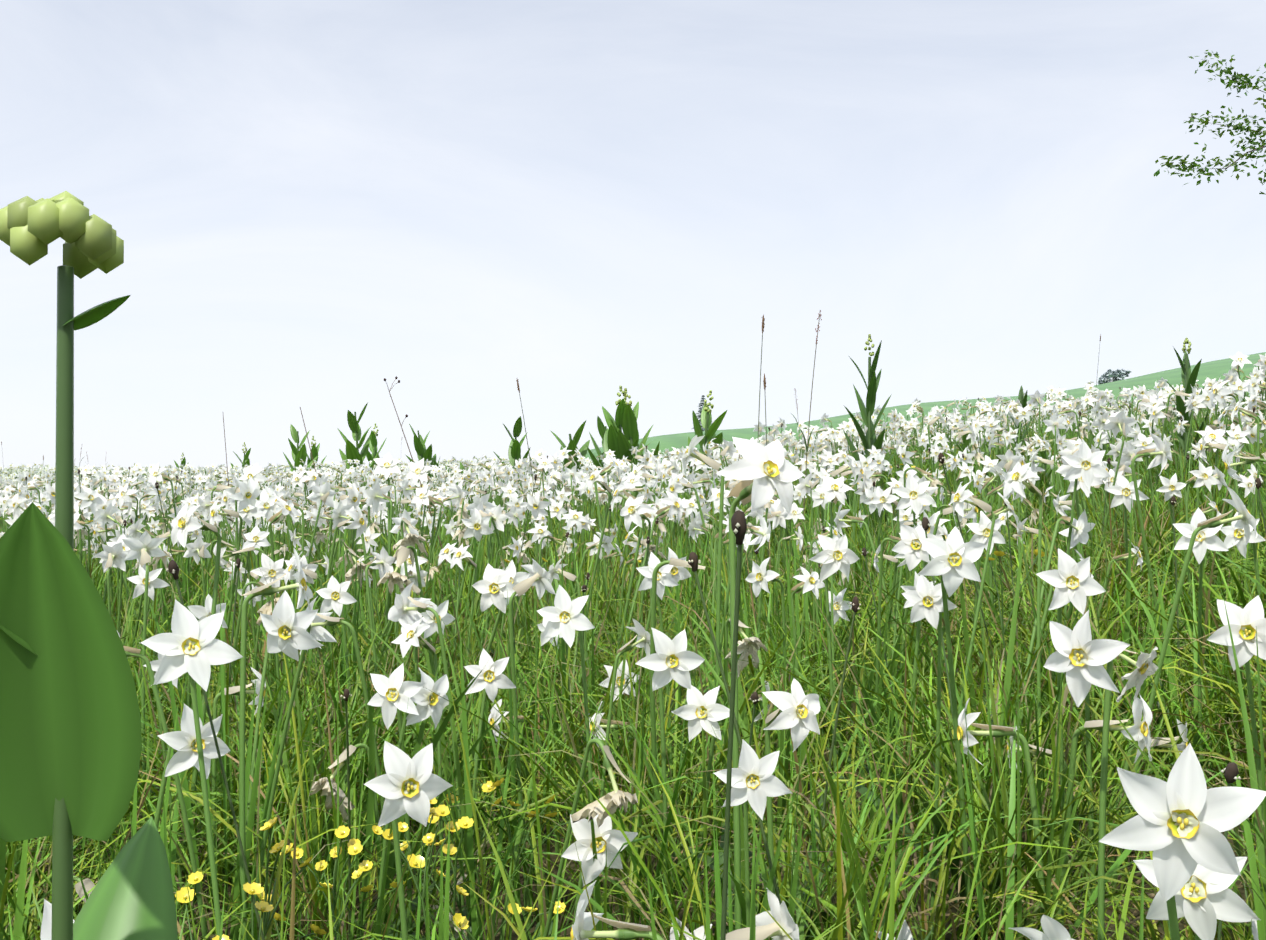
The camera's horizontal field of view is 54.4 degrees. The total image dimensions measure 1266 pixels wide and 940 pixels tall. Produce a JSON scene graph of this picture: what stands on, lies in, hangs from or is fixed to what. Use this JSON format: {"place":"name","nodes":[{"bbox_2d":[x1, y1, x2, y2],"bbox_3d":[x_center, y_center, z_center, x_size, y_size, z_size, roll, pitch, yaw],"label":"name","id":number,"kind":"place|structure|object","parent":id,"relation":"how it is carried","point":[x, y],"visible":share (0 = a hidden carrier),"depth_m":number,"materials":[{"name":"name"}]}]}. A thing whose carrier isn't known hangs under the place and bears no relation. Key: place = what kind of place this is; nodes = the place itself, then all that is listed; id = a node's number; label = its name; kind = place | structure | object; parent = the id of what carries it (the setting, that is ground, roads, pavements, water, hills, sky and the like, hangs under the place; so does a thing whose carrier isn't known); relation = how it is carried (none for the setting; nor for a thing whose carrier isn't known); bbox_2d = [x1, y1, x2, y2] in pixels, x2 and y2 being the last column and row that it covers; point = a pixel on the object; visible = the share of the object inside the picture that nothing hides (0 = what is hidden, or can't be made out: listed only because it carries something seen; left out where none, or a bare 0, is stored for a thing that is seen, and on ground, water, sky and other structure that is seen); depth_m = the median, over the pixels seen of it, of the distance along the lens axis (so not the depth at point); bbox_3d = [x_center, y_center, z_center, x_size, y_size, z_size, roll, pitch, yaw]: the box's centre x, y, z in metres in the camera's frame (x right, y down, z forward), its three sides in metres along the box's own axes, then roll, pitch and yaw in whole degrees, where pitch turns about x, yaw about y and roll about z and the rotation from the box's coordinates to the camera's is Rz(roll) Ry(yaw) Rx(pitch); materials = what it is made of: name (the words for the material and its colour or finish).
{"place":"outdoors","nodes":[
{"label":"outdoors","id":0,"kind":"place"},
{"bbox_2d":[0,0,1265,471],"label":"sky","id":1,"kind":"structure","parent":0,"point":[313,204],"materials":[{"name":"white"}]},
{"bbox_2d":[0,352,1265,939],"bbox_3d":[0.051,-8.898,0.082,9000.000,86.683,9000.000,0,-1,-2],"label":"meadow ground","id":2,"kind":"structure","parent":0,"point":[1211,370],"depth_m":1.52,"materials":[{"name":"green plant"}]},
{"bbox_2d":[0,191,177,939],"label":"young plant","id":3,"kind":"object","parent":2,"relation":"on","point":[70,738],"visible":1,"depth_m":0.34,"materials":[{"name":"green plant"}]},
{"bbox_2d":[223,416,231,529],"bbox_3d":[-1.421,0.146,4.346,0.055,0.703,0.004,0,-1,-18],"label":"dry stalk","id":4,"kind":"object","parent":2,"relation":"on","point":[226,454],"visible":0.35,"depth_m":4.34,"materials":[{"name":"brown plant"}]},
{"bbox_2d":[300,407,341,581],"bbox_3d":[-0.867,0.144,3.485,0.153,0.647,0.004,0,-1,-2],"label":"dry stalk","id":5,"kind":"object","parent":2,"relation":"on","point":[313,461],"visible":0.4,"depth_m":3.48,"materials":[{"name":"brown plant"}]},
{"bbox_2d":[0,456,675,494],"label":"white flowers","id":6,"kind":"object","parent":2,"relation":"on","point":[10,472],"depth_m":13.79,"materials":[{"name":"white plant"}]},
{"bbox_2d":[384,376,464,617],"bbox_3d":[-0.538,0.105,3.248,0.234,0.708,0.047,0,-1,-2],"label":"dry umbel","id":7,"kind":"object","parent":2,"relation":"on","point":[396,377],"visible":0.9,"depth_m":3.24,"materials":[{"name":"brown plant"}]},
{"bbox_2d":[11,430,1059,939],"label":"buttercups","id":8,"kind":"object","parent":2,"relation":"on","point":[355,848],"visible":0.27,"depth_m":0.97,"materials":[{"name":"yellow plant"}]},
{"bbox_2d":[1,335,1237,599],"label":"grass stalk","id":9,"kind":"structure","parent":2,"relation":"on","point":[525,429],"depth_m":5.90,"materials":[{"name":"brown plant"}]},
{"bbox_2d":[0,379,1264,533],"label":"white flowers","id":10,"kind":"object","parent":2,"relation":"on","point":[363,471],"depth_m":7.67,"materials":[{"name":"white plant"}]},
{"bbox_2d":[0,392,1265,939],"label":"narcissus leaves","id":11,"kind":"object","parent":2,"relation":"on","point":[22,920],"visible":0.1,"depth_m":1.39,"materials":[{"name":"green plant"}]},
{"bbox_2d":[0,352,1265,727],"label":"white flowers","id":12,"kind":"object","parent":2,"relation":"on","point":[248,500],"depth_m":3.32,"materials":[{"name":"white plant"}]},
{"bbox_2d":[4,426,1265,939],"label":"daffodils","id":13,"kind":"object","parent":2,"relation":"on","point":[192,648],"depth_m":1.35,"materials":[{"name":"white plant"}]},
{"bbox_2d":[14,452,1265,939],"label":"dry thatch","id":14,"kind":"object","parent":2,"relation":"on","point":[624,886],"visible":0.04,"depth_m":1.25,"materials":[{"name":"beige plant"}]},
{"bbox_2d":[25,387,1265,939],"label":"plantain heads","id":15,"kind":"object","parent":2,"relation":"on","point":[739,525],"visible":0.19,"depth_m":1.12,"materials":[{"name":"green plant"}]},
{"bbox_2d":[40,474,1265,939],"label":"narcissus","id":16,"kind":"object","parent":2,"relation":"on","point":[1178,826],"visible":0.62,"depth_m":0.96,"materials":[{"name":"white plant"}]},
{"bbox_2d":[133,385,1208,539],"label":"leafy plants","id":17,"kind":"object","parent":2,"relation":"on","point":[617,440],"visible":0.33,"depth_m":7.48,"materials":[{"name":"green plant"}]},
{"bbox_2d":[691,395,712,430],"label":"conifer","id":18,"kind":"object","parent":2,"relation":"on","point":[700,410],"visible":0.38,"depth_m":299.47,"materials":[{"name":"green plant"}]},
{"bbox_2d":[755,314,764,557],"bbox_3d":[0.306,0.025,2.979,0.027,0.806,0.008,0,-1,-2],"label":"grass stalk","id":19,"kind":"object","parent":2,"relation":"on","point":[763,323],"visible":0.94,"depth_m":2.98,"materials":[{"name":"brown plant"}]},
{"bbox_2d":[763,373,768,569],"bbox_3d":[0.333,0.090,3.074,0.016,0.662,0.008,0,-1,-2],"label":"grass stalk","id":20,"kind":"object","parent":2,"relation":"on","point":[764,381],"visible":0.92,"depth_m":3.08,"materials":[{"name":"brown plant"}]},
{"bbox_2d":[799,310,821,565],"bbox_3d":[0.453,-0.002,3.162,0.082,0.820,0.034,0,-1,-36],"label":"grass stalk","id":21,"kind":"object","parent":2,"relation":"on","point":[808,440],"visible":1,"depth_m":3.17,"materials":[{"name":"brown plant"}]},
{"bbox_2d":[843,334,894,543],"bbox_3d":[0.827,-0.085,4.224,0.228,0.771,0.184,-1,-1,42],"label":"leafy plant","id":22,"kind":"object","parent":2,"relation":"on","point":[869,440],"visible":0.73,"depth_m":4.23,"materials":[{"name":"green plant"}]},
{"bbox_2d":[997,385,1031,505],"bbox_3d":[1.469,-0.068,4.701,0.131,0.516,0.159,0,-1,31],"label":"leafy plant","id":23,"kind":"object","parent":2,"relation":"on","point":[1022,398],"visible":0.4,"depth_m":4.67,"materials":[{"name":"green plant"}]},
{"bbox_2d":[1097,369,1130,384],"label":"broadleaf","id":24,"kind":"object","parent":2,"relation":"on","point":[1109,375],"visible":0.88,"depth_m":283.89,"materials":[{"name":"green plant"}]},
{"bbox_2d":[1165,337,1207,489],"bbox_3d":[1.805,-0.143,4.016,0.127,0.585,0.162,0,-1,15],"label":"leafy plant","id":25,"kind":"object","parent":2,"relation":"on","point":[1188,377],"visible":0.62,"depth_m":4.02,"materials":[{"name":"green plant"}]},
{"bbox_2d":[1154,50,1265,193],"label":"overhanging tree","id":26,"kind":"object","parent":2,"relation":"on","point":[1243,84],"visible":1,"depth_m":9.90,"materials":[{"name":"green plant"}]}
]}

